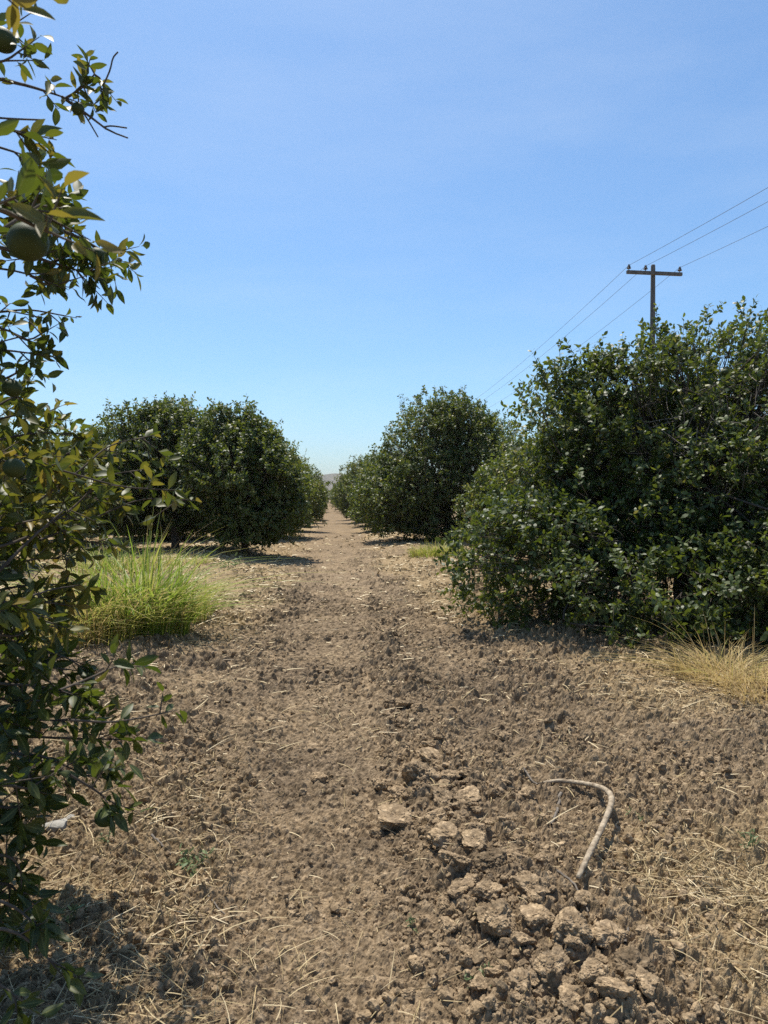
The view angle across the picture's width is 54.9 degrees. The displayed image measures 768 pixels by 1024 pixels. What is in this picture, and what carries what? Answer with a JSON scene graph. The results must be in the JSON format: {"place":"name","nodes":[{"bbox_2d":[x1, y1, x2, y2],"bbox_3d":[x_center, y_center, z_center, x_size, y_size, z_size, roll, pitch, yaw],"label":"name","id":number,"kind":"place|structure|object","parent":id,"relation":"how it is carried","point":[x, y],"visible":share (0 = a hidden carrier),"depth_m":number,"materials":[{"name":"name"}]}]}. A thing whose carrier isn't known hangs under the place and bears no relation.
{"place":"outdoors","nodes":[
{"label":"outdoors","id":0,"kind":"place"},
{"bbox_2d":[319,473,343,494],"bbox_3d":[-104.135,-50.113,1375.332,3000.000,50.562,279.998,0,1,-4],"label":"hills","id":1,"kind":"structure","parent":0,"point":[328,477],"depth_m":1317.77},
{"bbox_2d":[0,500,767,1023],"bbox_3d":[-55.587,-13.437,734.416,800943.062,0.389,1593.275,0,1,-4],"label":"ground","id":2,"kind":"structure","parent":0,"point":[326,812],"depth_m":3.85,"materials":[{"name":"soil"}]},
{"bbox_2d":[0,408,59,536],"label":"citrus tree","id":3,"kind":"object","parent":2,"relation":"on","point":[26,509],"visible":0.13,"depth_m":15.32,"materials":[{"name":"green plant"}]},
{"bbox_2d":[42,818,66,832],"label":"stone","id":4,"kind":"object","parent":2,"relation":"on","point":[55,825],"visible":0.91,"depth_m":3.41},
{"bbox_2d":[2,599,139,649],"bbox_3d":[-3.279,1.079,7.347,2.025,0.592,1.938,0,1,-4],"label":"grass clump","id":5,"kind":"object","parent":2,"relation":"on","point":[81,634],"visible":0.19,"depth_m":7.25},
{"bbox_2d":[59,904,86,932],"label":"weed","id":6,"kind":"object","parent":2,"relation":"on","point":[74,908],"visible":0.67,"depth_m":2.70,"materials":[{"name":"green plant"}]},
{"bbox_2d":[19,405,138,540],"bbox_3d":[-9.398,-1.149,22.804,4.997,4.500,3.943,-1,1,-37],"label":"citrus tree","id":7,"kind":"object","parent":2,"relation":"on","point":[65,438],"visible":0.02,"depth_m":22.23,"materials":[{"name":"green plant"}]},
{"bbox_2d":[6,913,189,1020],"bbox_3d":[-0.924,1.487,2.390,0.454,0.116,0.608,1,1,33],"label":"straw tuft","id":8,"kind":"object","parent":2,"relation":"on","point":[100,964],"visible":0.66,"depth_m":2.39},
{"bbox_2d":[0,0,201,1023],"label":"citrus tree","id":9,"kind":"object","parent":2,"relation":"on","point":[35,222],"visible":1,"depth_m":2.29,"materials":[{"name":"green plant"}]},
{"bbox_2d":[49,536,203,573],"bbox_3d":[-4.862,0.802,14.215,3.184,0.769,2.116,0,1,-4],"label":"grass clump","id":10,"kind":"object","parent":2,"relation":"on","point":[126,567],"visible":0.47,"depth_m":14.12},
{"bbox_2d":[58,390,240,549],"bbox_3d":[-5.930,-1.125,20.179,5.480,4.611,4.188,0,1,-4],"label":"citrus tree","id":11,"kind":"object","parent":2,"relation":"on","point":[165,415],"visible":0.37,"depth_m":19.34,"materials":[{"name":"green plant"}]},
{"bbox_2d":[2,534,313,645],"bbox_3d":[-2.954,0.759,7.817,4.196,1.193,4.614,1,1,25],"label":"grass clump","id":12,"kind":"object","parent":2,"relation":"on","point":[101,623],"visible":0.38,"depth_m":7.49,"materials":[{"name":"plant"}]},
{"bbox_2d":[114,448,207,540],"bbox_3d":[-7.462,-0.836,25.424,5.337,3.926,4.520,0,1,11],"label":"citrus tree","id":13,"kind":"object","parent":2,"relation":"on","point":[167,536],"depth_m":24.67,"materials":[{"name":"green plant"}]},
{"bbox_2d":[1,507,346,637],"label":"grass clump","id":14,"kind":"object","parent":2,"relation":"on","point":[173,626],"visible":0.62,"depth_m":7.98,"materials":[{"name":"plant"}]},
{"bbox_2d":[157,547,217,565],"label":"grass clump","id":15,"kind":"object","parent":2,"relation":"on","point":[205,562],"visible":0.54,"depth_m":15.32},
{"bbox_2d":[175,842,215,876],"bbox_3d":[-0.797,1.463,3.144,0.171,0.134,0.213,0,1,-4],"label":"weed","id":16,"kind":"object","parent":2,"relation":"on","point":[184,864],"visible":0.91,"depth_m":3.13,"materials":[{"name":"green plant"}]},
{"bbox_2d":[154,561,259,623],"bbox_3d":[-2.333,0.976,9.165,2.245,0.849,2.118,1,1,38],"label":"grass clump","id":17,"kind":"object","parent":2,"relation":"on","point":[205,609],"visible":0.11,"depth_m":9.14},
{"bbox_2d":[219,553,240,569],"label":"weed","id":18,"kind":"object","parent":2,"relation":"on","point":[235,564],"visible":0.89,"depth_m":14.91,"materials":[{"name":"green plant"}]},
{"bbox_2d":[216,547,250,556],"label":"grass clump","id":19,"kind":"object","parent":2,"relation":"on","point":[236,551],"visible":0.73,"depth_m":17.89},
{"bbox_2d":[169,395,315,553],"bbox_3d":[-3.478,-0.932,18.515,3.558,4.239,3.572,0,1,-4],"label":"citrus tree","id":20,"kind":"object","parent":2,"relation":"on","point":[242,454],"visible":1,"depth_m":17.92,"materials":[{"name":"green plant"}]},
{"bbox_2d":[193,928,341,1020],"bbox_3d":[-0.362,1.499,2.424,0.425,0.128,0.633,1,2,41],"label":"straw tuft","id":21,"kind":"object","parent":2,"relation":"on","point":[301,977],"visible":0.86,"depth_m":2.45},
{"bbox_2d":[261,438,318,537],"bbox_3d":[-4.268,-0.880,26.655,3.930,3.926,4.852,0,1,-4],"label":"citrus tree","id":22,"kind":"object","parent":2,"relation":"on","point":[314,485],"visible":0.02,"depth_m":27.06,"materials":[{"name":"green plant"}]},
{"bbox_2d":[299,448,332,528],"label":"citrus tree","id":23,"kind":"object","parent":2,"relation":"on","point":[320,501],"visible":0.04,"depth_m":32.88,"materials":[{"name":"green plant"}]},
{"bbox_2d":[310,772,328,782],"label":"earth clod","id":24,"kind":"object","parent":2,"relation":"on","point":[318,776],"visible":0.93,"depth_m":4.16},
{"bbox_2d":[331,451,384,518],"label":"citrus tree","id":25,"kind":"object","parent":2,"relation":"on","point":[344,507],"visible":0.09,"depth_m":43.87,"materials":[{"name":"green plant"}]},
{"bbox_2d":[344,457,372,524],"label":"citrus tree","id":26,"kind":"object","parent":2,"relation":"on","point":[349,511],"visible":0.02,"depth_m":37.74,"materials":[{"name":"green plant"}]},
{"bbox_2d":[345,447,406,530],"bbox_3d":[0.357,-1.042,32.014,4.036,3.914,5.213,0,1,-4],"label":"citrus tree","id":27,"kind":"object","parent":2,"relation":"on","point":[362,474],"visible":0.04,"depth_m":31.96,"materials":[{"name":"green plant"}]},
{"bbox_2d":[369,827,384,840],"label":"earth clod","id":28,"kind":"object","parent":2,"relation":"on","point":[376,833],"visible":0.97,"depth_m":3.47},
{"bbox_2d":[371,777,387,789],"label":"earth clod","id":29,"kind":"object","parent":2,"relation":"on","point":[379,784],"visible":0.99,"depth_m":3.98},
{"bbox_2d":[0,557,767,1023],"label":"soil crumbs","id":30,"kind":"object","parent":2,"relation":"on","point":[488,1003],"visible":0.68,"depth_m":2.85,"materials":[{"name":"soil"}]},
{"bbox_2d":[0,531,767,1023],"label":"dry straw","id":31,"kind":"object","parent":2,"relation":"on","point":[602,861],"visible":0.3,"depth_m":3.24,"materials":[{"name":"plant"}]},
{"bbox_2d":[382,695,395,703],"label":"earth clod","id":32,"kind":"object","parent":2,"relation":"on","point":[388,699],"visible":0.93,"depth_m":5.45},
{"bbox_2d":[375,803,413,830],"bbox_3d":[0.053,1.479,3.562,0.180,0.108,0.214,0,1,-7],"label":"earth clod","id":33,"kind":"object","parent":2,"relation":"on","point":[393,816],"visible":0.93,"depth_m":3.52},
{"bbox_2d":[389,785,405,797],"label":"earth clod","id":34,"kind":"object","parent":2,"relation":"on","point":[395,790],"visible":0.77,"depth_m":3.84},
{"bbox_2d":[396,699,414,708],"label":"earth clod","id":35,"kind":"object","parent":2,"relation":"on","point":[404,703],"visible":0.97,"depth_m":5.32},
{"bbox_2d":[400,987,414,999],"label":"earth clod","id":36,"kind":"object","parent":2,"relation":"on","point":[408,994],"visible":1,"depth_m":2.32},
{"bbox_2d":[406,914,418,933],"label":"weed","id":37,"kind":"object","parent":2,"relation":"on","point":[411,919],"visible":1,"depth_m":2.70,"materials":[{"name":"green plant"}]},
{"bbox_2d":[407,954,424,973],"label":"earth clod","id":38,"kind":"object","parent":2,"relation":"on","point":[415,963],"visible":0.99,"depth_m":2.45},
{"bbox_2d":[411,703,423,711],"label":"earth clod","id":39,"kind":"object","parent":2,"relation":"on","point":[419,707],"visible":0.88,"depth_m":5.25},
{"bbox_2d":[400,760,439,781],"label":"earth clod","id":40,"kind":"object","parent":2,"relation":"on","point":[415,769],"visible":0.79,"depth_m":3.91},
{"bbox_2d":[411,673,431,683],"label":"earth clod","id":41,"kind":"object","parent":2,"relation":"on","point":[424,678],"visible":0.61,"depth_m":5.94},
{"bbox_2d":[421,741,435,747],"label":"earth clod","id":42,"kind":"object","parent":2,"relation":"on","point":[426,744],"visible":0.75,"depth_m":4.50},
{"bbox_2d":[417,747,441,761],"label":"earth clod","id":43,"kind":"object","parent":2,"relation":"on","point":[425,751],"visible":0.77,"depth_m":4.32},
{"bbox_2d":[424,858,438,869],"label":"earth clod","id":44,"kind":"object","parent":2,"relation":"on","point":[431,863],"visible":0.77,"depth_m":3.04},
{"bbox_2d":[403,540,468,557],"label":"grass clump","id":45,"kind":"object","parent":2,"relation":"on","point":[420,552],"visible":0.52,"depth_m":18.20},
{"bbox_2d":[425,807,447,824],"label":"earth clod","id":46,"kind":"object","parent":2,"relation":"on","point":[436,816],"visible":0.87,"depth_m":3.46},
{"bbox_2d":[426,821,457,847],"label":"earth clod","id":47,"kind":"object","parent":2,"relation":"on","point":[440,834],"visible":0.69,"depth_m":3.18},
{"bbox_2d":[431,786,452,806],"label":"earth clod","id":48,"kind":"object","parent":2,"relation":"on","point":[439,794],"visible":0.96,"depth_m":3.71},
{"bbox_2d":[436,896,450,909],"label":"earth clod","id":49,"kind":"object","parent":2,"relation":"on","point":[441,902],"visible":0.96,"depth_m":2.76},
{"bbox_2d":[352,385,535,541],"bbox_3d":[2.150,-1.506,24.385,6.409,5.326,4.673,0,1,-4],"label":"citrus tree","id":50,"kind":"object","parent":2,"relation":"on","point":[418,502],"visible":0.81,"depth_m":23.44,"materials":[{"name":"green plant"}]},
{"bbox_2d":[438,779,449,787],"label":"earth clod","id":51,"kind":"object","parent":2,"relation":"on","point":[443,783],"visible":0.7,"depth_m":3.86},
{"bbox_2d":[437,985,456,998],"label":"earth clod","id":52,"kind":"object","parent":2,"relation":"on","point":[452,990],"visible":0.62,"depth_m":2.32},
{"bbox_2d":[440,916,457,933],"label":"earth clod","id":53,"kind":"object","parent":2,"relation":"on","point":[449,924],"visible":0.98,"depth_m":2.62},
{"bbox_2d":[438,769,461,780],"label":"earth clod","id":54,"kind":"object","parent":2,"relation":"on","point":[453,775],"visible":0.76,"depth_m":3.97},
{"bbox_2d":[438,849,473,872],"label":"earth clod","id":55,"kind":"object","parent":2,"relation":"on","point":[445,857],"visible":0.95,"depth_m":2.94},
{"bbox_2d":[451,1008,462,1018],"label":"earth clod","id":56,"kind":"object","parent":2,"relation":"on","point":[455,1013],"visible":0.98,"depth_m":2.22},
{"bbox_2d":[452,800,465,809],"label":"earth clod","id":57,"kind":"object","parent":2,"relation":"on","point":[455,805],"visible":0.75,"depth_m":3.61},
{"bbox_2d":[451,809,468,818],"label":"earth clod","id":58,"kind":"object","parent":2,"relation":"on","point":[463,813],"visible":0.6,"depth_m":3.47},
{"bbox_2d":[447,878,474,898],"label":"earth clod","id":59,"kind":"object","parent":2,"relation":"on","point":[458,889],"visible":0.95,"depth_m":2.80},
{"bbox_2d":[459,944,470,953],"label":"earth clod","id":60,"kind":"object","parent":2,"relation":"on","point":[462,948],"visible":0.77,"depth_m":2.51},
{"bbox_2d":[460,628,471,633],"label":"earth clod","id":61,"kind":"object","parent":2,"relation":"on","point":[465,630],"visible":0.75,"depth_m":8.03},
{"bbox_2d":[454,785,480,801],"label":"earth clod","id":62,"kind":"object","parent":2,"relation":"on","point":[470,793],"visible":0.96,"depth_m":3.72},
{"bbox_2d":[459,767,479,777],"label":"earth clod","id":63,"kind":"object","parent":2,"relation":"on","point":[464,772],"visible":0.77,"depth_m":3.98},
{"bbox_2d":[465,873,479,885],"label":"earth clod","id":64,"kind":"object","parent":2,"relation":"on","point":[475,877],"visible":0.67,"depth_m":2.86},
{"bbox_2d":[461,828,486,849],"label":"earth clod","id":65,"kind":"object","parent":2,"relation":"on","point":[474,838],"visible":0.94,"depth_m":3.13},
{"bbox_2d":[467,821,483,829],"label":"earth clod","id":66,"kind":"object","parent":2,"relation":"on","point":[475,825],"visible":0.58,"depth_m":3.27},
{"bbox_2d":[470,806,482,813],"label":"earth clod","id":67,"kind":"object","parent":2,"relation":"on","point":[476,809],"visible":1,"depth_m":3.53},
{"bbox_2d":[468,972,487,990],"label":"earth clod","id":68,"kind":"object","parent":2,"relation":"on","point":[478,982],"visible":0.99,"depth_m":2.31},
{"bbox_2d":[463,961,492,989],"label":"weed","id":69,"kind":"object","parent":2,"relation":"on","point":[481,970],"visible":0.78,"depth_m":2.35,"materials":[{"name":"green plant"}]},
{"bbox_2d":[471,879,502,900],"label":"earth clod","id":70,"kind":"object","parent":2,"relation":"on","point":[480,889],"visible":0.91,"depth_m":2.74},
{"bbox_2d":[473,847,506,873],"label":"earth clod","id":71,"kind":"object","parent":2,"relation":"on","point":[493,859],"visible":0.91,"depth_m":2.96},
{"bbox_2d":[484,967,503,978],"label":"earth clod","id":72,"kind":"object","parent":2,"relation":"on","point":[493,973],"visible":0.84,"depth_m":2.34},
{"bbox_2d":[489,788,500,797],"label":"earth clod","id":73,"kind":"object","parent":2,"relation":"on","point":[494,792],"visible":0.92,"depth_m":3.76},
{"bbox_2d":[475,898,517,937],"bbox_3d":[0.397,1.417,2.581,0.130,0.126,0.173,-16,2,-36],"label":"earth clod","id":74,"kind":"object","parent":2,"relation":"on","point":[496,919],"visible":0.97,"depth_m":2.55,"materials":[{"name":"soil"}]},
{"bbox_2d":[495,958,510,967],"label":"earth clod","id":75,"kind":"object","parent":2,"relation":"on","point":[503,961],"visible":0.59,"depth_m":2.40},
{"bbox_2d":[498,731,512,740],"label":"earth clod","id":76,"kind":"object","parent":2,"relation":"on","point":[503,735],"visible":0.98,"depth_m":4.67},
{"bbox_2d":[506,849,513,858],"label":"earth clod","id":77,"kind":"object","parent":2,"relation":"on","point":[509,852],"visible":0.2,"depth_m":3.02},
{"bbox_2d":[508,991,520,1000],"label":"earth clod","id":78,"kind":"object","parent":2,"relation":"on","point":[517,995],"visible":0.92,"depth_m":2.19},
{"bbox_2d":[499,967,531,992],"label":"earth clod","id":79,"kind":"object","parent":2,"relation":"on","point":[517,978],"visible":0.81,"depth_m":2.25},
{"bbox_2d":[511,948,519,956],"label":"earth clod","id":80,"kind":"object","parent":2,"relation":"on","point":[515,952],"visible":1,"depth_m":2.41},
{"bbox_2d":[511,852,532,862],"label":"earth clod","id":81,"kind":"object","parent":2,"relation":"on","point":[518,856],"visible":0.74,"depth_m":2.94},
{"bbox_2d":[512,931,536,946],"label":"earth clod","id":82,"kind":"object","parent":2,"relation":"on","point":[522,939],"visible":1,"depth_m":2.44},
{"bbox_2d":[518,786,535,798],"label":"earth clod","id":83,"kind":"object","parent":2,"relation":"on","point":[529,792],"visible":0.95,"depth_m":3.78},
{"bbox_2d":[511,873,549,897],"bbox_3d":[0.543,1.390,2.744,0.146,0.069,0.119,9,15,39],"label":"earth clod","id":84,"kind":"object","parent":2,"relation":"on","point":[526,884],"visible":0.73,"depth_m":2.73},
{"bbox_2d":[519,903,553,929],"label":"earth clod","id":85,"kind":"object","parent":2,"relation":"on","point":[535,914],"visible":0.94,"depth_m":2.53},
{"bbox_2d":[451,423,628,558],"bbox_3d":[3.492,-0.333,15.495,4.050,3.164,3.301,0,1,23],"label":"citrus tree","id":86,"kind":"object","parent":2,"relation":"on","point":[489,471],"visible":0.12,"depth_m":15.29,"materials":[{"name":"green plant"}]},
{"bbox_2d":[537,1001,545,1010],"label":"earth clod","id":87,"kind":"object","parent":2,"relation":"on","point":[540,1005],"visible":1,"depth_m":2.18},
{"bbox_2d":[534,851,549,861],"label":"earth clod","id":88,"kind":"object","parent":2,"relation":"on","point":[540,856],"visible":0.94,"depth_m":3.01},
{"bbox_2d":[532,946,569,981],"bbox_3d":[0.519,1.422,2.317,0.099,0.082,0.124,10,12,33],"label":"earth clod","id":89,"kind":"object","parent":2,"relation":"on","point":[557,957],"visible":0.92,"depth_m":2.30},
{"bbox_2d":[550,792,562,824],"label":"dry twig","id":90,"kind":"object","parent":2,"relation":"on","point":[557,808],"visible":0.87,"depth_m":3.66,"materials":[{"name":"wood"}]},
{"bbox_2d":[544,863,588,911],"bbox_3d":[0.696,1.408,2.802,0.031,0.043,0.372,0,1,-12],"label":"dry twig","id":91,"kind":"object","parent":2,"relation":"on","point":[566,877],"visible":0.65,"depth_m":2.80,"materials":[{"name":"wood"}]},
{"bbox_2d":[562,975,578,985],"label":"earth clod","id":92,"kind":"object","parent":2,"relation":"on","point":[570,980],"visible":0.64,"depth_m":2.24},
{"bbox_2d":[558,983,583,1011],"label":"earth clod","id":93,"kind":"object","parent":2,"relation":"on","point":[570,1000],"visible":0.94,"depth_m":2.17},
{"bbox_2d":[550,906,593,944],"bbox_3d":[0.632,1.379,2.456,0.138,0.093,0.153,11,9,29],"label":"earth clod","id":94,"kind":"object","parent":2,"relation":"on","point":[564,926],"visible":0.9,"depth_m":2.41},
{"bbox_2d":[563,934,585,951],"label":"earth clod","id":95,"kind":"object","parent":2,"relation":"on","point":[576,943],"visible":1,"depth_m":2.37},
{"bbox_2d":[542,779,614,879],"bbox_3d":[0.927,1.399,3.357,0.292,0.172,1.272,0,1,6],"label":"bent stick","id":96,"kind":"object","parent":2,"relation":"on","point":[598,834],"visible":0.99,"depth_m":3.28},
{"bbox_2d":[574,889,590,905],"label":"earth clod","id":97,"kind":"object","parent":2,"relation":"on","point":[579,895],"visible":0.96,"depth_m":2.67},
{"bbox_2d":[577,957,608,986],"bbox_3d":[0.642,1.404,2.241,0.096,0.078,0.094,-10,-5,26],"label":"earth clod","id":98,"kind":"object","parent":2,"relation":"on","point":[591,971],"visible":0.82,"depth_m":2.22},
{"bbox_2d":[430,295,767,651],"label":"citrus tree","id":99,"kind":"object","parent":2,"relation":"on","point":[687,535],"visible":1,"depth_m":8.04,"materials":[{"name":"green plant"}]},
{"bbox_2d":[595,953,607,964],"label":"earth clod","id":100,"kind":"object","parent":2,"relation":"on","point":[602,958],"visible":0.69,"depth_m":2.35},
{"bbox_2d":[591,919,627,948],"bbox_3d":[0.740,1.401,2.447,0.113,0.062,0.140,-5,-8,39],"label":"earth clod","id":101,"kind":"object","parent":2,"relation":"on","point":[602,931],"visible":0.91,"depth_m":2.43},
{"bbox_2d":[594,976,631,997],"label":"earth clod","id":102,"kind":"object","parent":2,"relation":"on","point":[608,986],"visible":0.99,"depth_m":2.15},
{"bbox_2d":[610,946,655,977],"bbox_3d":[0.768,1.400,2.280,0.129,0.082,0.100,1,1,31],"label":"earth clod","id":103,"kind":"object","parent":2,"relation":"on","point":[629,958],"visible":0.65,"depth_m":2.27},
{"bbox_2d":[634,965,659,999],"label":"earth clod","id":104,"kind":"object","parent":2,"relation":"on","point":[646,981],"visible":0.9,"depth_m":2.17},
{"bbox_2d":[635,924,660,940],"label":"earth clod","id":105,"kind":"object","parent":2,"relation":"on","point":[639,929],"visible":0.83,"depth_m":2.43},
{"bbox_2d":[626,264,682,362],"bbox_3d":[10.037,-4.020,27.707,2.179,10.452,0.383,0,1,-8],"label":"utility pole","id":106,"kind":"object","parent":2,"relation":"on","point":[652,272],"visible":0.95,"depth_m":27.59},
{"bbox_2d":[466,187,767,405],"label":"overhead wire","id":107,"kind":"object","parent":106,"relation":"attached to","point":[637,260],"visible":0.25,"depth_m":25.43,"materials":[{"name":"metal"}]},
{"bbox_2d":[485,202,766,398],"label":"overhead wire","id":108,"kind":"object","parent":106,"relation":"attached to","point":[640,270],"visible":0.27,"depth_m":26.80,"materials":[{"name":"metal"}]},
{"bbox_2d":[487,226,767,408],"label":"overhead wire","id":109,"kind":"object","parent":106,"relation":"attached to","point":[657,285],"visible":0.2,"depth_m":28.59,"materials":[{"name":"metal"}]},
{"bbox_2d":[555,607,767,691],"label":"grass clump","id":110,"kind":"object","parent":2,"relation":"on","point":[682,666],"visible":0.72,"depth_m":5.97,"materials":[{"name":"plant"}]},
{"bbox_2d":[654,648,767,705],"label":"grass clump","id":111,"kind":"object","parent":2,"relation":"on","point":[748,685],"visible":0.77,"depth_m":5.37,"materials":[{"name":"plant"}]},
{"bbox_2d":[657,587,767,639],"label":"grass clump","id":112,"kind":"object","parent":2,"relation":"on","point":[737,617],"visible":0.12,"depth_m":7.37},
{"bbox_2d":[660,912,767,997],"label":"straw tuft","id":113,"kind":"object","parent":2,"relation":"on","point":[686,931],"visible":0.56,"depth_m":2.44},
{"bbox_2d":[673,862,767,943],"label":"straw tuft","id":114,"kind":"object","parent":2,"relation":"on","point":[735,891],"visible":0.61,"depth_m":2.80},
{"bbox_2d":[736,828,760,847],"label":"weed","id":115,"kind":"object","parent":2,"relation":"on","point":[751,840],"visible":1,"depth_m":3.06,"materials":[{"name":"green plant"}]},
{"bbox_2d":[0,0,767,474],"label":"sky","id":116,"kind":"structure","parent":0,"point":[344,208],"materials":[{"name":"blue"}]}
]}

